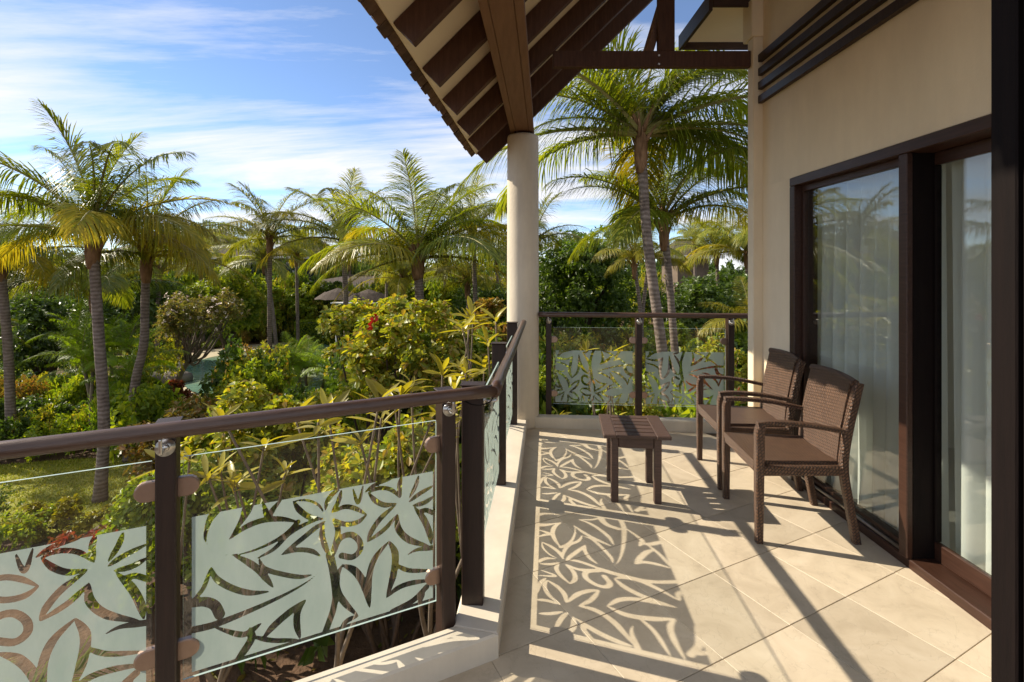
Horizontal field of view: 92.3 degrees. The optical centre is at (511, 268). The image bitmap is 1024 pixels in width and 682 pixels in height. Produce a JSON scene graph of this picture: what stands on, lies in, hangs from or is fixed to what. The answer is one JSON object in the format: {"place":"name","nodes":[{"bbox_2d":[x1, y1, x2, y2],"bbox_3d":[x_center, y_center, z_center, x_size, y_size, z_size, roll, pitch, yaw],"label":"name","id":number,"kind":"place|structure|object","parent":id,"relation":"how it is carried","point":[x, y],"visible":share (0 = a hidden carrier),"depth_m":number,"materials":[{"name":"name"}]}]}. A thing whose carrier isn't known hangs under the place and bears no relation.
{"place":"outdoors","nodes":[
{"label":"outdoors","id":0,"kind":"place"},
{"bbox_2d":[2,635,134,681],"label":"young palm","id":1,"kind":"object","parent":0,"point":[85,656],"visible":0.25,"depth_m":3.52,"materials":[{"name":"green plant"}]},
{"bbox_2d":[0,455,338,549],"bbox_3d":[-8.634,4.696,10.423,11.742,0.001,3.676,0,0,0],"label":"lawn","id":2,"kind":"structure","parent":0,"point":[63,484],"depth_m":10.74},
{"bbox_2d":[0,98,247,503],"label":"coconut palm","id":3,"kind":"object","parent":2,"relation":"on","point":[87,221],"visible":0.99,"depth_m":9.72,"materials":[{"name":"plant"}]},
{"bbox_2d":[1,167,263,462],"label":"coconut palm","id":4,"kind":"object","parent":2,"relation":"on","point":[146,260],"visible":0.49,"depth_m":11.57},
{"bbox_2d":[279,390,351,475],"bbox_3d":[-4.447,3.745,11.312,1.833,1.976,1.604,0,0,0],"label":"leafy bush","id":5,"kind":"object","parent":2,"relation":"on","point":[317,397],"visible":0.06,"depth_m":11.06,"materials":[{"name":"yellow plant"}]},
{"bbox_2d":[184,344,329,393],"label":"pool water","id":6,"kind":"structure","parent":0,"point":[200,369],"depth_m":22.05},
{"bbox_2d":[0,308,652,681],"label":"ground","id":7,"kind":"structure","parent":0,"point":[284,667],"depth_m":6.32,"materials":[{"name":"plant"}]},
{"bbox_2d":[0,483,24,518],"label":"ground shrub","id":8,"kind":"object","parent":7,"relation":"on","point":[2,500],"visible":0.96,"depth_m":8.82,"materials":[{"name":"green plant"}]},
{"bbox_2d":[0,393,88,435],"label":"dark hedge","id":9,"kind":"object","parent":7,"relation":"on","point":[23,404],"visible":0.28,"depth_m":13.21,"materials":[{"name":"green plant"}]},
{"bbox_2d":[5,493,120,543],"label":"ground shrub","id":10,"kind":"object","parent":7,"relation":"on","point":[64,519],"visible":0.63,"depth_m":8.47,"materials":[{"name":"green plant"}]},
{"bbox_2d":[0,287,130,377],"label":"garden tree","id":11,"kind":"object","parent":7,"relation":"on","point":[33,318],"visible":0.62,"depth_m":17.23,"materials":[{"name":"green plant"}]},
{"bbox_2d":[0,189,138,435],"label":"coconut palm","id":12,"kind":"object","parent":7,"relation":"on","point":[44,263],"visible":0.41,"depth_m":12.41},
{"bbox_2d":[31,524,118,570],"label":"ground shrub","id":13,"kind":"object","parent":7,"relation":"on","point":[65,537],"visible":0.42,"depth_m":7.56,"materials":[{"name":"red plant"}]},
{"bbox_2d":[26,299,151,375],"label":"areca palm","id":14,"kind":"object","parent":7,"relation":"on","point":[71,326],"visible":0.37,"depth_m":14.79,"materials":[{"name":"green plant"}]},
{"bbox_2d":[15,313,178,450],"bbox_3d":[-10.900,2.959,13.206,3.285,3.490,2.536,0,0,0],"label":"areca palm","id":15,"kind":"object","parent":7,"relation":"on","point":[85,353],"visible":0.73,"depth_m":12.93,"materials":[{"name":"green plant"}]},
{"bbox_2d":[7,235,206,376],"bbox_3d":[-12.947,1.637,15.059,5.276,6.127,5.163,0,0,0],"label":"coconut palm","id":16,"kind":"object","parent":7,"relation":"on","point":[115,287],"visible":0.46,"depth_m":14.62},
{"bbox_2d":[65,537,191,612],"bbox_3d":[-5.213,4.255,6.843,1.625,1.136,1.022,0,0,0],"label":"ground shrub","id":17,"kind":"object","parent":7,"relation":"on","point":[90,556],"visible":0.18,"depth_m":6.62,"materials":[{"name":"green plant"}]},
{"bbox_2d":[68,314,189,376],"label":"areca palm","id":18,"kind":"object","parent":7,"relation":"on","point":[133,341],"visible":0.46,"depth_m":15.04,"materials":[{"name":"green plant"}]},
{"bbox_2d":[63,260,201,356],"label":"garden tree","id":19,"kind":"object","parent":7,"relation":"on","point":[135,311],"visible":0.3,"depth_m":22.84,"materials":[{"name":"green plant"}]},
{"bbox_2d":[112,242,203,361],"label":"coconut palm","id":20,"kind":"object","parent":7,"relation":"on","point":[158,266],"visible":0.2,"depth_m":22.91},
{"bbox_2d":[168,378,192,399],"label":"red shrub","id":21,"kind":"object","parent":7,"relation":"on","point":[180,384],"visible":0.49,"depth_m":15.42,"materials":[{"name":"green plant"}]},
{"bbox_2d":[107,229,261,275],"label":"tree","id":22,"kind":"object","parent":7,"relation":"on","point":[227,249],"visible":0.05,"depth_m":40.42,"materials":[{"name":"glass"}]},
{"bbox_2d":[92,445,283,661],"bbox_3d":[-3.737,3.454,5.925,2.356,2.544,1.270,0,0,12],"label":"leafy bush","id":23,"kind":"object","parent":7,"relation":"on","point":[140,515],"visible":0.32,"depth_m":5.75,"materials":[{"name":"green plant"}]},
{"bbox_2d":[150,287,250,379],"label":"frangipani tree","id":24,"kind":"object","parent":7,"relation":"on","point":[177,313],"visible":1,"depth_m":18.41,"materials":[{"name":"green plant"}]},
{"bbox_2d":[154,235,249,341],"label":"coconut palm","id":25,"kind":"object","parent":7,"relation":"on","point":[217,253],"visible":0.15,"depth_m":29.83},
{"bbox_2d":[130,434,311,681],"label":"plumeria","id":26,"kind":"object","parent":7,"relation":"on","point":[234,479],"visible":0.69,"depth_m":4.19,"materials":[{"name":"green plant"}]},
{"bbox_2d":[150,342,291,396],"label":"sand","id":27,"kind":"structure","parent":7,"relation":"on","point":[213,352],"depth_m":27.12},
{"bbox_2d":[272,335,323,378],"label":"palm tuft","id":28,"kind":"object","parent":27,"relation":"on","point":[284,351],"visible":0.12,"depth_m":20.70,"materials":[{"name":"green plant"}]},
{"bbox_2d":[348,289,384,301],"bbox_3d":[-8.620,2.975,29.500,2.740,3.450,2.739,0,0,0],"label":"thatched parasol","id":29,"kind":"object","parent":27,"relation":"on","point":[371,295],"visible":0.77,"depth_m":28.74,"materials":[{"name":"grey plant"}]},
{"bbox_2d":[178,259,276,347],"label":"garden tree","id":30,"kind":"object","parent":7,"relation":"on","point":[253,303],"visible":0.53,"depth_m":26.20,"materials":[{"name":"green plant"}]},
{"bbox_2d":[208,221,251,249],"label":"coconut palm","id":31,"kind":"object","parent":7,"relation":"on","point":[227,239],"visible":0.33,"depth_m":33.56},
{"bbox_2d":[211,220,316,356],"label":"coconut palm","id":32,"kind":"object","parent":7,"relation":"on","point":[260,253],"visible":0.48,"depth_m":25.78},
{"bbox_2d":[180,378,355,606],"bbox_3d":[-3.263,3.096,6.501,2.628,3.240,1.514,0,0,14],"label":"leafy bush","id":33,"kind":"object","parent":7,"relation":"on","point":[251,396],"visible":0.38,"depth_m":6.32,"materials":[{"name":"green plant"}]},
{"bbox_2d":[202,181,338,355],"bbox_3d":[-9.557,0.667,19.716,4.804,8.067,5.119,0,0,-26],"label":"coconut palm","id":34,"kind":"object","parent":7,"relation":"on","point":[269,238],"visible":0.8,"depth_m":19.43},
{"bbox_2d":[255,280,317,341],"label":"leafy bush","id":35,"kind":"object","parent":7,"relation":"on","point":[290,298],"visible":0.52,"depth_m":31.21,"materials":[{"name":"green plant"}]},
{"bbox_2d":[259,231,335,273],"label":"coconut palm","id":36,"kind":"object","parent":7,"relation":"on","point":[301,258],"visible":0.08,"depth_m":34.18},
{"bbox_2d":[274,331,326,387],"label":"shrub","id":37,"kind":"object","parent":7,"relation":"on","point":[296,359],"visible":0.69,"depth_m":19.38,"materials":[{"name":"green plant"}]},
{"bbox_2d":[148,585,456,681],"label":"leaf litter","id":38,"kind":"object","parent":7,"relation":"on","point":[241,677],"visible":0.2,"depth_m":6.20,"materials":[{"name":"brown plant"}]},
{"bbox_2d":[279,234,326,347],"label":"coconut palm","id":39,"kind":"object","parent":7,"relation":"on","point":[304,252],"visible":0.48,"depth_m":28.91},
{"bbox_2d":[273,240,333,280],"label":"palm tree","id":40,"kind":"object","parent":7,"relation":"on","point":[308,272],"visible":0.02,"depth_m":43.92,"materials":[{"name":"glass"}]},
{"bbox_2d":[293,319,334,344],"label":"clipped hedge","id":41,"kind":"object","parent":7,"relation":"on","point":[307,326],"visible":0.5,"depth_m":30.13,"materials":[{"name":"green plant"}]},
{"bbox_2d":[300,347,329,389],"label":"palm tuft","id":42,"kind":"object","parent":7,"relation":"on","point":[315,370],"visible":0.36,"depth_m":17.77,"materials":[{"name":"green plant"}]},
{"bbox_2d":[299,280,342,317],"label":"leafy bush","id":43,"kind":"object","parent":7,"relation":"on","point":[329,285],"visible":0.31,"depth_m":32.65,"materials":[{"name":"green plant"}]},
{"bbox_2d":[239,167,403,336],"bbox_3d":[-6.912,0.394,19.858,6.446,8.617,5.988,0,0,0],"label":"coconut palm","id":44,"kind":"object","parent":7,"relation":"on","point":[339,232],"visible":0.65,"depth_m":19.35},
{"bbox_2d":[202,377,461,667],"bbox_3d":[-1.331,2.818,3.919,1.822,3.867,1.103,0,0,0],"label":"plumeria","id":45,"kind":"object","parent":7,"relation":"on","point":[340,650],"visible":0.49,"depth_m":4.00,"materials":[{"name":"green plant"}]},
{"bbox_2d":[314,288,353,339],"bbox_3d":[-10.620,2.950,30.000,2.740,3.500,2.739,0,0,0],"label":"thatched parasol","id":46,"kind":"object","parent":7,"relation":"on","point":[331,294],"visible":0.68,"depth_m":29.16,"materials":[{"name":"grey plant"}]},
{"bbox_2d":[321,336,351,376],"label":"leafy bush","id":47,"kind":"object","parent":7,"relation":"on","point":[330,349],"visible":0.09,"depth_m":16.18,"materials":[{"name":"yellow plant"}]},
{"bbox_2d":[309,236,377,338],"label":"coconut palm","id":48,"kind":"object","parent":7,"relation":"on","point":[348,266],"visible":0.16,"depth_m":32.90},
{"bbox_2d":[24,337,706,455],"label":"strap plants","id":49,"kind":"object","parent":7,"relation":"on","point":[85,427],"visible":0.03,"depth_m":12.33,"materials":[{"name":"green plant"}]},
{"bbox_2d":[0,265,741,443],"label":"undergrowth","id":50,"kind":"object","parent":7,"relation":"on","point":[360,424],"visible":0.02,"depth_m":15.43,"materials":[{"name":"green plant"}]},
{"bbox_2d":[0,265,747,673],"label":"undergrowth","id":51,"kind":"object","parent":7,"relation":"on","point":[234,351],"visible":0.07,"depth_m":12.06,"materials":[{"name":"green plant"}]},
{"bbox_2d":[0,260,747,598],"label":"undergrowth","id":52,"kind":"object","parent":7,"relation":"on","point":[146,398],"visible":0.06,"depth_m":12.23,"materials":[{"name":"green plant"}]},
{"bbox_2d":[0,323,747,413],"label":"undergrowth","id":53,"kind":"object","parent":7,"relation":"on","point":[30,390],"visible":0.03,"depth_m":14.78,"materials":[{"name":"green plant"}]},
{"bbox_2d":[7,249,744,324],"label":"treeline","id":54,"kind":"object","parent":7,"relation":"on","point":[731,269],"visible":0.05,"depth_m":43.23,"materials":[{"name":"green plant"}]},
{"bbox_2d":[298,414,461,653],"bbox_3d":[-1.521,3.202,5.580,1.999,3.038,1.216,0,0,17],"label":"leafy bush","id":55,"kind":"object","parent":7,"relation":"on","point":[351,467],"visible":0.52,"depth_m":5.38,"materials":[{"name":"green plant"}]},
{"bbox_2d":[348,248,453,296],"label":"coconut palm","id":56,"kind":"object","parent":7,"relation":"on","point":[403,279],"visible":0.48,"depth_m":23.39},
{"bbox_2d":[372,278,429,304],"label":"garden tree","id":57,"kind":"object","parent":7,"relation":"on","point":[410,294],"visible":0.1,"depth_m":30.65,"materials":[{"name":"green plant"}]},
{"bbox_2d":[317,275,501,317],"bbox_3d":[-7.500,2.610,38.470,17.400,4.180,6.460,0,0,0],"label":"garden villa","id":58,"kind":"object","parent":7,"relation":"on","point":[369,282],"visible":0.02,"depth_m":37.22,"materials":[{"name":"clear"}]},
{"bbox_2d":[332,293,491,585],"bbox_3d":[-1.317,2.538,7.365,2.622,4.350,1.886,0,0,-16],"label":"sea grape","id":59,"kind":"object","parent":7,"relation":"on","point":[362,358],"visible":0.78,"depth_m":6.87,"materials":[{"name":"green plant"}]},
{"bbox_2d":[297,148,541,307],"bbox_3d":[-2.869,0.652,15.222,7.419,8.101,6.474,0,0,17],"label":"coconut palm","id":60,"kind":"object","parent":7,"relation":"on","point":[407,245],"visible":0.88,"depth_m":14.60,"materials":[{"name":"plant"}]},
{"bbox_2d":[370,352,486,636],"bbox_3d":[-0.717,2.764,4.597,0.861,3.973,1.315,0,0,11],"label":"plumeria","id":61,"kind":"object","parent":7,"relation":"on","point":[453,381],"visible":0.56,"depth_m":4.46,"materials":[{"name":"green plant"}]},
{"bbox_2d":[423,249,478,295],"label":"coconut palm","id":62,"kind":"object","parent":7,"relation":"on","point":[434,266],"visible":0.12,"depth_m":26.79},
{"bbox_2d":[403,174,506,313],"bbox_3d":[-1.443,0.599,19.122,5.154,8.219,5.462,0,0,0],"label":"coconut palm","id":63,"kind":"object","parent":7,"relation":"on","point":[474,274],"visible":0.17,"depth_m":18.84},
{"bbox_2d":[414,327,501,441],"bbox_3d":[-0.859,2.838,8.295,1.574,3.758,1.637,0,0,-40],"label":"leafy bush","id":64,"kind":"object","parent":7,"relation":"on","point":[478,346],"visible":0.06,"depth_m":7.98,"materials":[{"name":"green plant"}]},
{"bbox_2d":[411,246,506,313],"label":"coconut palm","id":65,"kind":"object","parent":7,"relation":"on","point":[463,276],"visible":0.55,"depth_m":20.74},
{"bbox_2d":[432,289,489,320],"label":"leafy bush","id":66,"kind":"object","parent":7,"relation":"on","point":[450,296],"visible":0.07,"depth_m":26.61,"materials":[{"name":"green plant"}]},
{"bbox_2d":[440,296,506,416],"bbox_3d":[-0.456,2.558,6.016,0.910,4.385,1.310,0,0,-14],"label":"plumeria","id":67,"kind":"object","parent":7,"relation":"on","point":[470,316],"visible":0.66,"depth_m":5.96,"materials":[{"name":"green plant"}]},
{"bbox_2d":[450,276,506,325],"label":"garden tree","id":68,"kind":"object","parent":7,"relation":"on","point":[491,294],"visible":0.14,"depth_m":22.27,"materials":[{"name":"green plant"}]},
{"bbox_2d":[465,297,506,347],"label":"leafy bush","id":69,"kind":"object","parent":7,"relation":"on","point":[489,305],"visible":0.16,"depth_m":9.65,"materials":[{"name":"green plant"}]},
{"bbox_2d":[460,191,589,263],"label":"coconut palm","id":70,"kind":"object","parent":7,"relation":"on","point":[549,235],"visible":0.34,"depth_m":17.55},
{"bbox_2d":[539,354,599,413],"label":"leafy bush","id":71,"kind":"object","parent":7,"relation":"on","point":[542,376],"visible":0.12,"depth_m":8.33,"materials":[{"name":"green plant"}]},
{"bbox_2d":[543,334,617,377],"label":"leafy bush","id":72,"kind":"object","parent":7,"relation":"on","point":[577,342],"visible":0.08,"depth_m":12.75,"materials":[{"name":"green plant"}]},
{"bbox_2d":[539,224,642,334],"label":"round tree","id":73,"kind":"object","parent":7,"relation":"on","point":[585,277],"visible":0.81,"depth_m":20.50,"materials":[{"name":"green plant"}]},
{"bbox_2d":[450,23,747,409],"bbox_3d":[2.493,-0.163,9.774,7.319,9.745,5.092,0,0,0],"label":"coconut palm","id":74,"kind":"object","parent":7,"relation":"on","point":[638,121],"visible":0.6,"depth_m":9.01,"materials":[{"name":"plant"}]},
{"bbox_2d":[578,339,627,414],"bbox_3d":[1.049,2.797,5.779,0.696,3.907,0.878,0,0,0],"label":"plumeria","id":75,"kind":"object","parent":7,"relation":"on","point":[610,408],"visible":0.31,"depth_m":5.73,"materials":[{"name":"green plant"}]},
{"bbox_2d":[564,350,667,416],"bbox_3d":[1.748,3.032,8.073,1.623,3.368,1.613,0,0,-44],"label":"leafy bush","id":76,"kind":"object","parent":7,"relation":"on","point":[652,409],"visible":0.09,"depth_m":7.92,"materials":[{"name":"green plant"}]},
{"bbox_2d":[589,225,692,353],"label":"coconut palm","id":77,"kind":"object","parent":7,"relation":"on","point":[628,252],"visible":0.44,"depth_m":15.92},
{"bbox_2d":[541,118,747,385],"bbox_3d":[3.684,0.733,10.935,5.209,7.952,5.106,0,0,21],"label":"coconut palm","id":78,"kind":"object","parent":7,"relation":"on","point":[621,230],"visible":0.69,"depth_m":10.70,"materials":[{"name":"plant"}]},
{"bbox_2d":[603,225,703,326],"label":"coconut palm","id":79,"kind":"object","parent":7,"relation":"on","point":[639,255],"visible":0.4,"depth_m":16.12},
{"bbox_2d":[643,320,705,360],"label":"leafy bush","id":80,"kind":"object","parent":7,"relation":"on","point":[684,335],"visible":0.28,"depth_m":13.52,"materials":[{"name":"green plant"}]},
{"bbox_2d":[655,239,723,292],"bbox_3d":[12.150,1.310,34.720,3.500,6.780,4.960,0,0,0],"label":"garden villa","id":81,"kind":"object","parent":7,"relation":"on","point":[701,271],"visible":0.23,"depth_m":33.00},
{"bbox_2d":[635,267,747,340],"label":"round tree","id":82,"kind":"object","parent":7,"relation":"on","point":[689,296],"visible":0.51,"depth_m":17.50,"materials":[{"name":"green plant"}]},
{"bbox_2d":[670,214,715,279],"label":"coconut palm","id":83,"kind":"object","parent":7,"relation":"on","point":[693,241],"visible":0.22,"depth_m":30.93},
{"bbox_2d":[670,202,747,286],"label":"coconut palm","id":84,"kind":"object","parent":7,"relation":"on","point":[704,241],"visible":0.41,"depth_m":24.85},
{"bbox_2d":[679,206,747,274],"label":"coconut palm","id":85,"kind":"object","parent":7,"relation":"on","point":[740,239],"visible":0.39,"depth_m":21.92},
{"bbox_2d":[683,358,745,403],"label":"leafy bush","id":86,"kind":"object","parent":7,"relation":"on","point":[715,369],"visible":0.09,"depth_m":9.70,"materials":[{"name":"green plant"}]},
{"bbox_2d":[689,332,747,403],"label":"leafy bush","id":87,"kind":"object","parent":7,"relation":"on","point":[710,347],"visible":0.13,"depth_m":10.28,"materials":[{"name":"green plant"}]},
{"bbox_2d":[695,275,747,338],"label":"coconut palm","id":88,"kind":"object","parent":7,"relation":"on","point":[712,325],"visible":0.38,"depth_m":14.02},
{"bbox_2d":[0,0,747,269],"label":"sky","id":89,"kind":"structure","parent":0,"point":[268,96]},
{"bbox_2d":[991,0,1023,681],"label":"door jamb","id":90,"kind":"object","parent":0,"point":[1007,340],"depth_m":0.60,"materials":[{"name":"wood"}]},
{"label":"lawn","id":91,"kind":"structure","parent":0,"visible":0},
{"bbox_2d":[114,388,218,582],"bbox_3d":[-4.884,3.279,7.473,1.815,2.877,1.574,0,0,0],"label":"leafy bush","id":92,"kind":"object","parent":91,"relation":"on","point":[195,401],"visible":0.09,"depth_m":7.20,"materials":[{"name":"green plant"}]},
{"bbox_2d":[315,293,436,452],"bbox_3d":[-2.247,2.572,8.762,2.181,4.281,1.848,0,0,0],"label":"sea grape","id":93,"kind":"object","parent":91,"relation":"on","point":[334,320],"visible":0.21,"depth_m":8.41,"materials":[{"name":"green plant"}]},
{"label":"villa base","id":94,"kind":"structure","parent":0,"visible":0},
{"bbox_2d":[439,428,990,681],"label":"balcony floor","id":95,"kind":"structure","parent":94,"relation":"on","point":[688,579],"depth_m":2.30,"materials":[{"name":"tile"}]},
{"bbox_2d":[294,627,497,681],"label":"kerb","id":96,"kind":"structure","parent":95,"relation":"on","point":[442,655],"depth_m":1.79,"materials":[{"name":"beige paint"}]},
{"bbox_2d":[0,384,497,681],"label":"balcony railing","id":97,"kind":"object","parent":96,"relation":"on","point":[167,488],"visible":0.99,"depth_m":1.61,"materials":[{"name":"glass"}]},
{"bbox_2d":[454,419,526,657],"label":"kerb","id":98,"kind":"structure","parent":95,"relation":"on","point":[487,616],"depth_m":2.51,"materials":[{"name":"beige paint"}]},
{"bbox_2d":[460,319,525,605],"bbox_3d":[-0.045,0.935,3.216,0.182,0.950,2.557,0,0,4],"label":"balcony railing","id":99,"kind":"object","parent":98,"relation":"on","point":[485,429],"visible":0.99,"depth_m":2.06,"materials":[{"name":"metal"}]},
{"bbox_2d":[507,130,538,428],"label":"column","id":100,"kind":"structure","parent":95,"relation":"on","point":[522,225],"depth_m":4.59,"materials":[{"name":"paint"}]},
{"bbox_2d":[357,0,750,163],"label":"pitched roof","id":101,"kind":"structure","parent":100,"relation":"on","point":[488,76],"depth_m":3.75,"materials":[{"name":"paint"}]},
{"bbox_2d":[535,414,716,433],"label":"kerb","id":102,"kind":"structure","parent":95,"relation":"on","point":[678,424],"depth_m":4.59,"materials":[{"name":"beige paint"}]},
{"bbox_2d":[539,312,747,415],"bbox_3d":[1.352,0.912,4.650,2.195,0.996,0.182,0,0,5],"label":"balcony railing","id":103,"kind":"object","parent":102,"relation":"on","point":[638,340],"visible":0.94,"depth_m":4.68,"materials":[{"name":"metal"}]},
{"bbox_2d":[599,414,671,503],"bbox_3d":[0.812,1.276,3.315,0.420,0.448,0.450,0,0,6],"label":"side table","id":104,"kind":"object","parent":95,"relation":"on","point":[648,433],"visible":1,"depth_m":3.16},
{"bbox_2d":[696,348,805,490],"bbox_3d":[1.712,1.050,3.573,0.581,0.908,0.566,0,0,6],"label":"wicker armchair","id":105,"kind":"object","parent":95,"relation":"on","point":[783,374],"visible":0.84,"depth_m":3.47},
{"bbox_2d":[722,364,863,544],"bbox_3d":[1.642,1.050,2.929,0.581,0.908,0.566,0,0,5],"label":"wicker armchair","id":106,"kind":"object","parent":95,"relation":"on","point":[819,444],"visible":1,"depth_m":2.77,"materials":[{"name":"wicker"}]},
{"bbox_2d":[743,0,990,478],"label":"balcony wall","id":107,"kind":"structure","parent":95,"relation":"on","point":[831,82],"depth_m":3.05,"materials":[{"name":"paint"}]},
{"bbox_2d":[678,0,749,50],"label":"soffit hood","id":108,"kind":"object","parent":107,"relation":"attached to","point":[714,25],"visible":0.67,"depth_m":4.34,"materials":[{"name":"paint"}]},
{"bbox_2d":[790,114,990,629],"bbox_3d":[2.055,0.434,2.000,0.167,2.143,2.999,0,0,0],"label":"sliding door","id":109,"kind":"structure","parent":107,"relation":"attached to","point":[915,545],"depth_m":2.46,"materials":[{"name":"metal"}]},
{"bbox_2d":[818,164,949,547],"bbox_3d":[2.211,0.458,3.080,0.155,2.035,1.100,0,0,0],"label":"curtain","id":110,"kind":"object","parent":109,"relation":"hanging from","point":[858,280],"visible":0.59,"depth_m":3.03,"materials":[{"name":"fabric"}]},
{"bbox_2d":[952,153,990,574],"bbox_3d":[2.209,0.458,1.685,0.159,2.035,1.570,0,0,0],"label":"curtain","id":111,"kind":"object","parent":109,"relation":"hanging from","point":[971,210],"visible":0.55,"depth_m":2.36,"materials":[{"name":"fabric"}]},
{"bbox_2d":[818,162,955,551],"bbox_3d":[3.873,0.105,2.250,3.455,2.811,3.900,0,0,0],"label":"room","id":112,"kind":"object","parent":95,"relation":"on","point":[950,365],"depth_m":4.10,"materials":[{"name":"paint"}]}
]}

